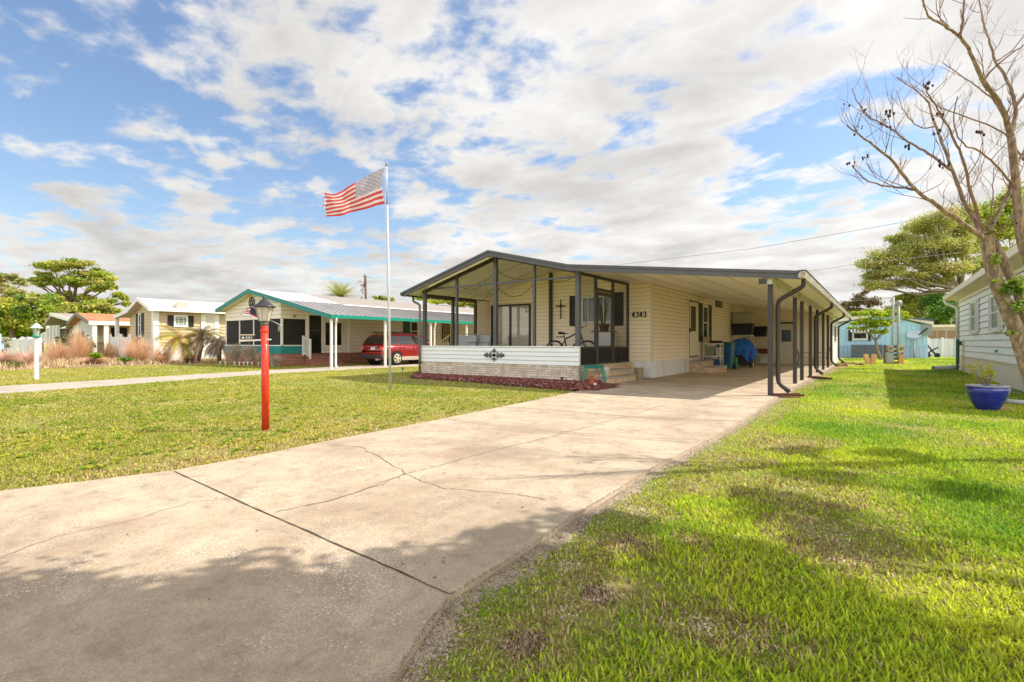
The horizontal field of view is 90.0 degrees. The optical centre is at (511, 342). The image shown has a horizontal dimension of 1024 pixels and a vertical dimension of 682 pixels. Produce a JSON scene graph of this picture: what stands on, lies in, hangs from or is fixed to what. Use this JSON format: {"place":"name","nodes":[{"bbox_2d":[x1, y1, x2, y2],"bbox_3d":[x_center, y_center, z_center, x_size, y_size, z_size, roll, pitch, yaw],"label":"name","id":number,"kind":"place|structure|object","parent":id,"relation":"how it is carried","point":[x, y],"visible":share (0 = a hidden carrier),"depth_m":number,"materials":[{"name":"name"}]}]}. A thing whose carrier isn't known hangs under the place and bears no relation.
{"place":"outdoors","nodes":[
{"label":"outdoors","id":0,"kind":"place"},
{"bbox_2d":[0,363,421,393],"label":"side driveway","id":1,"kind":"structure","parent":0,"point":[42,387],"depth_m":15.68,"materials":[{"name":"concrete"}]},
{"bbox_2d":[360,332,433,364],"bbox_3d":[-5.613,0.320,27.238,2.100,1.750,4.820,0,0,36],"label":"car","id":2,"kind":"object","parent":1,"relation":"on","point":[404,345],"visible":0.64,"depth_m":25.74,"materials":[{"name":"red metal"}]},
{"bbox_2d":[0,364,834,681],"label":"driveway","id":3,"kind":"structure","parent":0,"point":[312,578],"depth_m":2.99,"materials":[{"name":"concrete"}]},
{"bbox_2d":[634,367,643,378],"bbox_3d":[3.909,0.940,15.767,0.310,0.360,0.310,0,0,36],"label":"bucket","id":4,"kind":"object","parent":3,"relation":"on","point":[639,372],"visible":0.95,"depth_m":15.66,"materials":[{"name":"plastic"}]},
{"bbox_2d":[702,343,723,364],"bbox_3d":[8.094,0.570,20.616,0.720,1.100,0.450,0,0,36],"label":"plastic shelf","id":5,"kind":"object","parent":3,"relation":"on","point":[706,356],"visible":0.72,"depth_m":20.57,"materials":[{"name":"plastic"}]},
{"bbox_2d":[704,346,715,355],"bbox_3d":[8.026,0.333,20.659,0.400,0.375,0.400,0,0,36],"label":"storage bin","id":6,"kind":"object","parent":5,"relation":"on","point":[710,351],"visible":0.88,"depth_m":20.52,"materials":[{"name":"plastic"}]},
{"bbox_2d":[716,342,735,368],"bbox_3d":[8.907,0.544,21.322,0.660,1.148,0.796,0,0,36],"label":"trash bin","id":7,"kind":"object","parent":3,"relation":"on","point":[728,353],"visible":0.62,"depth_m":21.01,"materials":[{"name":"plastic"}]},
{"bbox_2d":[734,350,751,367],"bbox_3d":[10.481,0.720,23.440,0.980,0.800,0.520,0,0,36],"label":"grill","id":8,"kind":"object","parent":3,"relation":"on","point":[742,360],"visible":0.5,"depth_m":23.23,"materials":[{"name":"metal"}]},
{"bbox_2d":[732,339,758,362],"bbox_3d":[10.518,0.357,23.483,1.450,1.086,0.819,0,0,36],"label":"tarp","id":9,"kind":"object","parent":8,"relation":"on","point":[743,347],"visible":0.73,"depth_m":23.13,"materials":[{"name":"blue plastic"}]},
{"bbox_2d":[732,335,753,365],"bbox_3d":[11.193,0.380,24.824,0.900,1.480,0.600,0,0,36],"label":"plastic shelf","id":10,"kind":"object","parent":3,"relation":"on","point":[745,335],"visible":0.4,"depth_m":24.75,"materials":[{"name":"plastic"}]},
{"bbox_2d":[731,323,754,334],"bbox_3d":[11.201,-0.637,24.818,0.990,0.555,0.540,0,0,36],"label":"storage bin","id":11,"kind":"object","parent":10,"relation":"on","point":[743,329],"visible":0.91,"depth_m":24.61,"materials":[{"name":"plastic"}]},
{"bbox_2d":[731,312,754,323],"bbox_3d":[11.201,-1.194,24.818,0.960,0.555,0.540,0,0,36],"label":"storage bin","id":12,"kind":"object","parent":11,"relation":"on","point":[742,317],"visible":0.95,"depth_m":24.63,"materials":[{"name":"plastic"}]},
{"bbox_2d":[746,337,767,363],"bbox_3d":[12.742,0.410,26.420,1.170,1.420,0.600,0,0,36],"label":"plastic shelf","id":13,"kind":"object","parent":3,"relation":"on","point":[759,345],"visible":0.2,"depth_m":26.13,"materials":[{"name":"plastic"}]},
{"bbox_2d":[748,326,767,336],"bbox_3d":[12.690,-0.568,26.458,0.990,0.535,0.540,0,0,36],"label":"storage bin","id":14,"kind":"object","parent":13,"relation":"on","point":[760,331],"visible":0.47,"depth_m":26.18,"materials":[{"name":"plastic"}]},
{"bbox_2d":[770,393,804,396],"bbox_3d":[5.761,1.095,10.730,0.630,0.050,0.190,0,0,0],"label":"splash board","id":15,"kind":"object","parent":3,"relation":"on","point":[788,395],"visible":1,"depth_m":10.64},
{"bbox_2d":[0,343,1023,681],"bbox_3d":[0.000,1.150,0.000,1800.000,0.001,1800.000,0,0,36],"label":"ground","id":16,"kind":"structure","parent":0,"point":[596,625],"depth_m":2.77,"materials":[{"name":"plant"}]},
{"bbox_2d":[0,272,29,298],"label":"tree","id":17,"kind":"object","parent":16,"relation":"on","point":[7,289],"visible":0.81,"depth_m":84.39,"materials":[{"name":"green plant"}]},
{"bbox_2d":[0,297,30,337],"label":"tree","id":18,"kind":"object","parent":16,"relation":"on","point":[6,320],"visible":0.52,"depth_m":70.65,"materials":[{"name":"green plant"}]},
{"bbox_2d":[0,325,32,338],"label":"bush","id":19,"kind":"object","parent":16,"relation":"on","point":[5,333],"visible":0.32,"depth_m":72.77,"materials":[{"name":"green plant"}]},
{"bbox_2d":[5,337,41,356],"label":"fence","id":20,"kind":"object","parent":16,"relation":"on","point":[22,344],"visible":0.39,"depth_m":40.75,"materials":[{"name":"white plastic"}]},
{"bbox_2d":[30,323,42,379],"bbox_3d":[-14.726,0.298,15.858,0.329,1.805,0.329,0,0,-9],"label":"lamp post","id":21,"kind":"object","parent":16,"relation":"on","point":[36,328],"visible":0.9,"depth_m":15.82,"materials":[{"name":"white paint"}]},
{"bbox_2d":[8,291,68,351],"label":"tree","id":22,"kind":"object","parent":16,"relation":"on","point":[45,304],"visible":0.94,"depth_m":62.95,"materials":[{"name":"green plant"}]},
{"bbox_2d":[25,301,77,336],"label":"tree","id":23,"kind":"object","parent":16,"relation":"on","point":[72,307],"visible":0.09,"depth_m":66.24,"materials":[{"name":"green plant"}]},
{"bbox_2d":[50,331,96,354],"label":"bush","id":24,"kind":"object","parent":16,"relation":"on","point":[63,338],"visible":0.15,"depth_m":41.45,"materials":[{"name":"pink plant"}]},
{"bbox_2d":[40,313,109,351],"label":"mobile home","id":25,"kind":"object","parent":16,"relation":"on","point":[54,322],"visible":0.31,"depth_m":58.06,"materials":[{"name":"white paint"}]},
{"bbox_2d":[27,257,131,327],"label":"tree","id":26,"kind":"object","parent":16,"relation":"on","point":[96,279],"visible":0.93,"depth_m":77.24,"materials":[{"name":"green plant"}]},
{"bbox_2d":[66,312,129,354],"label":"mobile home","id":27,"kind":"object","parent":16,"relation":"on","point":[95,326],"visible":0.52,"depth_m":45.09,"materials":[{"name":"white paint"}]},
{"bbox_2d":[111,328,126,336],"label":"window","id":28,"kind":"structure","parent":27,"relation":"in","point":[121,330],"depth_m":46.46,"materials":[{"name":"glass"}]},
{"bbox_2d":[72,300,123,313],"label":"tree","id":29,"kind":"object","parent":16,"relation":"on","point":[95,307],"visible":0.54,"depth_m":68.10,"materials":[{"name":"green plant"}]},
{"bbox_2d":[2,360,279,370],"bbox_3d":[-28.849,1.144,32.416,39.346,0.001,11.872,0,0,36],"label":"planting bed","id":30,"kind":"object","parent":16,"relation":"on","point":[139,363],"visible":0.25,"depth_m":26.75,"materials":[{"name":"soil"}]},
{"bbox_2d":[2,337,12,350],"bbox_3d":[-36.264,0.331,36.165,2.204,1.656,1.356,0,0,20],"label":"fence","id":31,"kind":"object","parent":30,"relation":"on","point":[6,343],"visible":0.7,"depth_m":36.05,"materials":[{"name":"white plastic"}]},
{"bbox_2d":[0,346,22,361],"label":"ornamental grass","id":32,"kind":"object","parent":30,"relation":"on","point":[2,356],"depth_m":25.03,"materials":[{"name":"plant"}]},
{"bbox_2d":[1,360,25,366],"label":"bush","id":33,"kind":"object","parent":30,"relation":"on","point":[16,364],"visible":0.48,"depth_m":23.89,"materials":[{"name":"green plant"}]},
{"bbox_2d":[3,345,52,364],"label":"ornamental grass","id":34,"kind":"object","parent":30,"relation":"on","point":[29,358],"depth_m":25.07,"materials":[{"name":"plant"}]},
{"bbox_2d":[40,337,79,360],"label":"ornamental grass","id":35,"kind":"object","parent":30,"relation":"on","point":[57,351],"depth_m":29.98,"materials":[{"name":"beige plant"}]},
{"bbox_2d":[62,325,106,358],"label":"ornamental grass","id":36,"kind":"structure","parent":30,"relation":"on","point":[83,350],"depth_m":31.95,"materials":[{"name":"beige plant"}]},
{"bbox_2d":[82,351,113,363],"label":"ornamental grass","id":37,"kind":"object","parent":30,"relation":"on","point":[99,360],"depth_m":27.27,"materials":[{"name":"plant"}]},
{"bbox_2d":[97,341,120,359],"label":"ornamental grass","id":38,"kind":"object","parent":30,"relation":"on","point":[109,349],"depth_m":33.19,"materials":[{"name":"plant"}]},
{"bbox_2d":[86,352,134,364],"bbox_3d":[-21.011,0.830,26.869,2.372,0.695,0.906,0,0,4],"label":"bush","id":39,"kind":"object","parent":30,"relation":"on","point":[95,355],"visible":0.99,"depth_m":26.76,"materials":[{"name":"green plant"}]},
{"bbox_2d":[110,334,131,356],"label":"fence","id":40,"kind":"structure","parent":30,"relation":"on","point":[118,341],"depth_m":33.62,"materials":[{"name":"white paint"}]},
{"bbox_2d":[112,329,163,360],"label":"ornamental grass","id":41,"kind":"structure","parent":30,"relation":"on","point":[138,352],"depth_m":30.83,"materials":[{"name":"beige plant"}]},
{"bbox_2d":[0,355,279,370],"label":"ground cover","id":42,"kind":"object","parent":30,"relation":"on","point":[62,362],"visible":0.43,"depth_m":26.91,"materials":[{"name":"plant"}]},
{"bbox_2d":[147,344,176,362],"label":"ornamental grass","id":43,"kind":"object","parent":30,"relation":"on","point":[158,355],"depth_m":28.14,"materials":[{"name":"plant"}]},
{"bbox_2d":[150,325,208,362],"bbox_3d":[-18.788,0.130,29.224,2.845,2.224,3.340,0,0,36],"label":"palm","id":44,"kind":"object","parent":30,"relation":"on","point":[175,342],"visible":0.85,"depth_m":28.70,"materials":[{"name":"brown plant"}]},
{"bbox_2d":[175,325,225,362],"bbox_3d":[-17.717,0.132,29.263,2.716,2.178,2.765,0,0,36],"label":"palm","id":45,"kind":"object","parent":30,"relation":"on","point":[200,334],"visible":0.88,"depth_m":28.91,"materials":[{"name":"brown plant"}]},
{"bbox_2d":[113,297,225,359],"bbox_3d":[-20.466,-0.900,41.033,6.190,4.100,17.100,0,0,36],"label":"mobile home","id":46,"kind":"object","parent":16,"relation":"on","point":[143,314],"visible":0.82,"depth_m":34.25,"materials":[{"name":"white paint"}]},
{"bbox_2d":[138,313,140,336],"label":"window","id":47,"kind":"structure","parent":46,"relation":"in","point":[139,314],"depth_m":34.25,"materials":[{"name":"white paint"}]},
{"bbox_2d":[173,315,187,326],"bbox_3d":[-22.095,-1.430,34.179,0.070,0.781,0.909,0,0,36],"label":"window","id":48,"kind":"structure","parent":46,"relation":"in","point":[179,320],"depth_m":34.17,"materials":[{"name":"glass"}]},
{"bbox_2d":[201,313,218,350],"bbox_3d":[-21.031,-0.727,35.674,0.060,2.554,1.177,0,0,36],"label":"door","id":49,"kind":"structure","parent":46,"relation":"in","point":[212,320],"depth_m":35.69,"materials":[{"name":"white paint"}]},
{"bbox_2d":[198,336,225,362],"bbox_3d":[-16.746,0.425,29.166,2.044,1.579,2.188,0,0,36],"label":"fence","id":50,"kind":"object","parent":16,"relation":"on","point":[217,350],"visible":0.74,"depth_m":28.79,"materials":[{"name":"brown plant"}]},
{"bbox_2d":[224,343,243,364],"bbox_3d":[-14.074,0.506,25.935,1.002,1.302,0.970,0,0,-5],"label":"shrub","id":51,"kind":"object","parent":16,"relation":"on","point":[234,352],"visible":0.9,"depth_m":25.83,"materials":[{"name":"brown plant"}]},
{"bbox_2d":[239,344,257,364],"bbox_3d":[-12.941,0.561,25.179,0.989,1.192,1.034,0,0,36],"label":"shrub","id":52,"kind":"object","parent":16,"relation":"on","point":[249,351],"visible":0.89,"depth_m":25.05,"materials":[{"name":"brown plant"}]},
{"bbox_2d":[239,296,275,430],"bbox_3d":[-3.330,0.292,6.762,0.435,1.818,0.281,0,0,21],"label":"lamp post","id":53,"kind":"object","parent":16,"relation":"on","point":[264,307],"visible":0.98,"depth_m":6.69,"materials":[{"name":"red metal"}]},
{"bbox_2d":[269,354,285,367],"bbox_3d":[-10.877,0.830,23.647,0.856,0.659,0.757,0,0,36],"label":"shrub","id":54,"kind":"object","parent":16,"relation":"on","point":[277,361],"visible":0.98,"depth_m":23.57,"materials":[{"name":"brown plant"}]},
{"bbox_2d":[0,359,573,490],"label":"lawn grass","id":55,"kind":"structure","parent":16,"relation":"on","point":[22,448],"depth_m":8.35,"materials":[{"name":"green plant"}]},
{"bbox_2d":[324,278,356,297],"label":"palm","id":56,"kind":"object","parent":16,"relation":"on","point":[341,292],"visible":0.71,"depth_m":61.34,"materials":[{"name":"green plant"}]},
{"bbox_2d":[215,289,473,368],"bbox_3d":[-5.050,-0.786,34.546,10.531,3.872,23.700,0,0,36],"label":"mobile home","id":57,"kind":"object","parent":16,"relation":"on","point":[319,330],"visible":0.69,"depth_m":26.74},
{"bbox_2d":[240,308,257,318],"bbox_3d":[-12.723,-1.421,25.201,1.320,0.574,0.380,0,0,-6],"label":"porch flag","id":58,"kind":"object","parent":57,"relation":"attached to","point":[251,312],"visible":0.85,"depth_m":25.12,"materials":[{"name":"fabric"}]},
{"bbox_2d":[307,313,322,352],"bbox_3d":[-10.120,-0.485,26.328,0.050,2.030,0.919,0,0,36],"label":"porch door","id":59,"kind":"structure","parent":57,"relation":"in","point":[314,322],"depth_m":26.35,"materials":[{"name":"white paint"}]},
{"bbox_2d":[324,321,342,346],"bbox_3d":[-9.480,-0.440,27.205,0.070,1.329,1.160,0,0,36],"label":"window","id":60,"kind":"structure","parent":57,"relation":"in","point":[326,324],"depth_m":27.22,"materials":[{"name":"glass"}]},
{"bbox_2d":[410,322,417,334],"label":"window","id":61,"kind":"structure","parent":57,"relation":"in","point":[413,325],"depth_m":31.97,"materials":[{"name":"white paint"}]},
{"bbox_2d":[442,324,450,341],"bbox_3d":[-4.414,-0.660,34.282,0.070,1.188,0.808,0,0,36],"label":"window","id":62,"kind":"structure","parent":57,"relation":"in","point":[445,327],"depth_m":34.26,"materials":[{"name":"brown metal"}]},
{"bbox_2d":[359,275,373,298],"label":"utility pole","id":63,"kind":"object","parent":16,"relation":"on","point":[364,285],"visible":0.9,"depth_m":74.92,"materials":[{"name":"brown wood"}]},
{"bbox_2d":[372,295,394,301],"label":"tree","id":64,"kind":"object","parent":16,"relation":"on","point":[381,297],"visible":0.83,"depth_m":72.90,"materials":[{"name":"green plant"}]},
{"bbox_2d":[385,163,391,389],"bbox_3d":[-3.021,-1.596,12.517,0.161,5.602,0.063,0,0,-1],"label":"flagpole","id":65,"kind":"object","parent":16,"relation":"on","point":[388,273],"visible":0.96,"depth_m":12.49,"materials":[{"name":"metal"}]},
{"bbox_2d":[322,168,384,216],"bbox_3d":[-3.919,-3.656,12.519,1.614,1.246,0.307,0,0,-2],"label":"flag","id":66,"kind":"object","parent":65,"relation":"attached to","point":[366,192],"visible":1,"depth_m":12.53,"materials":[{"name":"fabric"}]},
{"bbox_2d":[414,297,473,307],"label":"tree","id":67,"kind":"object","parent":16,"relation":"on","point":[434,301],"visible":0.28,"depth_m":71.18,"materials":[{"name":"green plant"}]},
{"bbox_2d":[410,371,618,390],"bbox_3d":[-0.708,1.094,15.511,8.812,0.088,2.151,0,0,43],"label":"mulch bed","id":68,"kind":"object","parent":16,"relation":"on","point":[606,385],"visible":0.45,"depth_m":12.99,"materials":[{"name":"wood"}]},
{"bbox_2d":[582,365,605,382],"bbox_3d":[2.173,0.845,13.581,0.648,0.500,0.494,0,0,8],"label":"step stool","id":69,"kind":"object","parent":68,"relation":"on","point":[594,366],"visible":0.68,"depth_m":13.40,"materials":[{"name":"plastic"}]},
{"bbox_2d":[386,366,839,681],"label":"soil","id":70,"kind":"structure","parent":16,"relation":"on","point":[528,559],"depth_m":2.59,"materials":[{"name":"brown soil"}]},
{"bbox_2d":[400,250,852,395],"bbox_3d":[7.718,-0.782,22.989,11.865,3.864,22.830,0,0,36],"label":"mobile home","id":71,"kind":"object","parent":16,"relation":"on","point":[662,321],"visible":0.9,"depth_m":16.80,"materials":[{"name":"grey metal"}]},
{"bbox_2d":[448,334,477,345],"bbox_3d":[-1.767,0.149,18.430,0.878,0.946,0.683,0,0,26],"label":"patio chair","id":72,"kind":"object","parent":71,"relation":"on","point":[466,338],"visible":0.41,"depth_m":18.63,"materials":[{"name":"plastic"}]},
{"bbox_2d":[466,334,490,345],"bbox_3d":[-1.191,0.149,18.326,0.648,0.945,0.683,0,0,42],"label":"patio chair","id":73,"kind":"object","parent":71,"relation":"on","point":[484,340],"visible":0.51,"depth_m":18.48,"materials":[{"name":"plastic"}]},
{"bbox_2d":[491,303,530,345],"bbox_3d":[-0.062,-0.415,19.414,1.825,2.070,0.070,0,0,36],"label":"patio door","id":74,"kind":"structure","parent":71,"relation":"in","point":[514,336],"depth_m":19.35,"materials":[{"name":"clear glass"}]},
{"bbox_2d":[459,271,571,305],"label":"string lights","id":75,"kind":"object","parent":71,"relation":"hanging from","point":[503,292],"visible":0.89,"depth_m":15.56,"materials":[{"name":"plastic"}]},
{"bbox_2d":[547,317,593,346],"bbox_3d":[1.842,-0.080,16.022,1.890,1.460,0.573,0,0,36],"label":"bicycle","id":76,"kind":"object","parent":71,"relation":"on","point":[583,342],"visible":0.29,"depth_m":16.10,"materials":[{"name":"metal"}]},
{"bbox_2d":[581,296,610,323],"bbox_3d":[2.858,-1.108,17.323,1.181,0.947,0.070,0,0,36],"label":"window","id":77,"kind":"structure","parent":71,"relation":"in","point":[584,300],"depth_m":17.45,"materials":[{"name":"grey glass"}]},
{"bbox_2d":[591,331,616,345],"bbox_3d":[2.991,0.118,16.614,0.720,1.004,0.400,0,0,36],"label":"plant stand","id":78,"kind":"object","parent":71,"relation":"on","point":[604,338],"visible":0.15,"depth_m":16.43,"materials":[{"name":"white paint"}]},
{"bbox_2d":[599,297,609,330],"bbox_3d":[2.986,-0.957,16.642,0.503,1.146,0.672,0,0,36],"label":"snake plant","id":79,"kind":"object","parent":78,"relation":"on","point":[604,327],"visible":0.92,"depth_m":16.51,"materials":[{"name":"green plant"}]},
{"bbox_2d":[597,288,614,362],"bbox_3d":[2.762,-0.495,15.074,0.122,2.150,1.082,0,0,36],"label":"screen door","id":80,"kind":"structure","parent":71,"relation":"in","point":[604,353],"depth_m":15.05,"materials":[{"name":"brown metal"}]},
{"bbox_2d":[687,297,698,356],"bbox_3d":[7.032,-0.582,19.778,0.117,2.278,1.297,0,0,36],"label":"side door","id":81,"kind":"structure","parent":71,"relation":"in","point":[692,302],"depth_m":19.71,"materials":[{"name":"beige metal"}]},
{"bbox_2d":[703,305,708,336],"bbox_3d":[7.991,-0.818,21.174,0.050,1.451,0.863,0,0,36],"label":"window","id":82,"kind":"structure","parent":71,"relation":"in","point":[705,308],"depth_m":21.23,"materials":[{"name":"glass"}]},
{"bbox_2d":[780,322,792,362],"bbox_3d":[14.087,0.025,26.236,0.876,2.150,0.102,0,0,36],"label":"shed door","id":83,"kind":"structure","parent":71,"relation":"in","point":[786,328],"depth_m":26.27,"materials":[{"name":"brown metal"}]},
{"bbox_2d":[428,386,898,661],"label":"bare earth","id":84,"kind":"structure","parent":16,"relation":"on","point":[603,596],"depth_m":2.24,"materials":[{"name":"soil"}]},
{"bbox_2d":[840,289,884,311],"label":"tree","id":85,"kind":"object","parent":16,"relation":"on","point":[866,302],"visible":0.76,"depth_m":69.32,"materials":[{"name":"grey plant"}]},
{"bbox_2d":[851,345,882,357],"bbox_3d":[26.536,0.650,38.295,1.950,1.000,1.030,0,0,36],"label":"air conditioner","id":86,"kind":"object","parent":16,"relation":"on","point":[859,351],"visible":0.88,"depth_m":38.01,"materials":[{"name":"metal"}]},
{"bbox_2d":[846,307,913,359],"bbox_3d":[24.422,-0.554,34.265,5.297,3.664,2.415,0,0,-26],"label":"tree","id":87,"kind":"object","parent":16,"relation":"on","point":[873,323],"visible":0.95,"depth_m":33.88,"materials":[{"name":"green plant"}]},
{"bbox_2d":[838,315,933,357],"bbox_3d":[30.903,-0.616,43.827,7.261,3.532,12.750,0,0,36],"label":"mobile home","id":88,"kind":"object","parent":16,"relation":"on","point":[849,338],"visible":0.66,"depth_m":38.59,"materials":[{"name":"blue"}]},
{"bbox_2d":[852,332,867,339],"bbox_3d":[26.958,-0.525,39.653,0.985,0.600,0.050,0,0,36],"label":"window","id":89,"kind":"structure","parent":88,"relation":"in","point":[855,336],"depth_m":39.65,"materials":[{"name":"white paint"}]},
{"bbox_2d":[922,324,931,334],"bbox_3d":[30.194,-0.950,37.244,0.560,0.800,0.200,0,0,36],"label":"meter box","id":90,"kind":"object","parent":88,"relation":"attached to","point":[928,331],"visible":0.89,"depth_m":37.18,"materials":[{"name":"metal"}]},
{"bbox_2d":[883,297,904,363],"bbox_3d":[20.805,-0.654,27.804,1.046,3.608,0.330,0,0,0],"label":"meter rack","id":91,"kind":"object","parent":16,"relation":"on","point":[888,358],"visible":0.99,"depth_m":27.77,"materials":[{"name":"grey metal"}]},
{"bbox_2d":[881,291,936,318],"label":"tree","id":92,"kind":"object","parent":16,"relation":"on","point":[910,303],"visible":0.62,"depth_m":61.55,"materials":[{"name":"green plant"}]},
{"bbox_2d":[850,204,983,323],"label":"tree","id":93,"kind":"object","parent":16,"relation":"on","point":[931,240],"visible":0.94,"depth_m":59.06,"materials":[{"name":"green plant"}]},
{"bbox_2d":[906,327,927,357],"bbox_3d":[29.522,0.029,37.297,1.244,2.242,0.701,0,0,36],"label":"satellite dish","id":94,"kind":"object","parent":16,"relation":"on","point":[913,334],"visible":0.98,"depth_m":37.50,"materials":[{"name":"metal"}]},
{"bbox_2d":[833,0,1023,384],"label":"bare tree","id":95,"kind":"object","parent":16,"relation":"on","point":[994,255],"visible":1,"depth_m":4.97,"materials":[{"name":"brown plant"}]},
{"bbox_2d":[917,292,957,324],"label":"tree","id":96,"kind":"object","parent":16,"relation":"on","point":[940,312],"visible":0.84,"depth_m":54.94,"materials":[{"name":"green plant"}]},
{"bbox_2d":[928,337,955,356],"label":"fence","id":97,"kind":"object","parent":16,"relation":"on","point":[947,348],"visible":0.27,"depth_m":40.59,"materials":[{"name":"white paint"}]},
{"bbox_2d":[928,324,955,338],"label":"outbuilding","id":98,"kind":"structure","parent":16,"relation":"on","point":[944,331],"depth_m":45.94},
{"bbox_2d":[931,365,958,370],"bbox_3d":[17.769,1.035,21.014,0.926,0.245,0.266,0,0,9],"label":"drain pipe","id":99,"kind":"object","parent":16,"relation":"on","point":[949,367],"visible":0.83,"depth_m":20.95,"materials":[{"name":"plastic"}]},
{"bbox_2d":[942,244,1023,391],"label":"mobile home","id":100,"kind":"object","parent":16,"relation":"on","point":[980,329],"visible":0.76,"depth_m":16.10,"materials":[{"name":"white"}]},
{"bbox_2d":[944,339,961,370],"bbox_3d":[17.804,0.508,20.678,0.716,1.328,0.412,0,0,-6],"label":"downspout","id":101,"kind":"object","parent":100,"relation":"attached to","point":[958,343],"visible":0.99,"depth_m":20.54,"materials":[{"name":"metal"}]},
{"bbox_2d":[969,300,976,333],"bbox_3d":[16.233,-0.890,18.017,0.070,1.164,1.222,0,0,36],"label":"window","id":102,"kind":"structure","parent":100,"relation":"in","point":[973,303],"depth_m":18.08,"materials":[{"name":"glass"}]},
{"bbox_2d":[989,294,1000,332],"bbox_3d":[13.861,-0.851,14.704,0.070,1.103,1.315,0,0,36],"label":"window","id":103,"kind":"structure","parent":100,"relation":"in","point":[994,311],"depth_m":14.81,"materials":[{"name":"glass"}]},
{"bbox_2d":[965,384,1010,410],"bbox_3d":[8.099,0.936,8.720,0.584,0.427,0.584,0,0,36],"label":"plant pot","id":104,"kind":"object","parent":16,"relation":"on","point":[991,397],"visible":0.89,"depth_m":8.55,"materials":[{"name":"ceramic"}]},
{"bbox_2d":[965,360,996,385],"bbox_3d":[8.039,0.571,8.781,0.283,0.544,0.399,0,0,-37],"label":"potted shrub","id":105,"kind":"object","parent":104,"relation":"on","point":[987,373],"visible":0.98,"depth_m":8.73,"materials":[{"name":"yellow plant"}]},
{"bbox_2d":[958,179,1023,260],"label":"tree","id":106,"kind":"object","parent":16,"relation":"on","point":[1007,233],"visible":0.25,"depth_m":64.40,"materials":[{"name":"green plant"}]},
{"bbox_2d":[1006,399,1023,404],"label":"drain pipe","id":107,"kind":"object","parent":16,"relation":"on","point":[1014,401],"visible":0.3,"depth_m":9.46,"materials":[{"name":"plastic"}]},
{"bbox_2d":[0,0,1023,342],"label":"sky","id":108,"kind":"structure","parent":0,"point":[189,150],"materials":[{"name":"blue"}]},
{"bbox_2d":[619,197,1023,264],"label":"power line","id":109,"kind":"object","parent":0,"point":[805,239],"visible":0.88,"depth_m":46.63,"materials":[{"name":"metal"}]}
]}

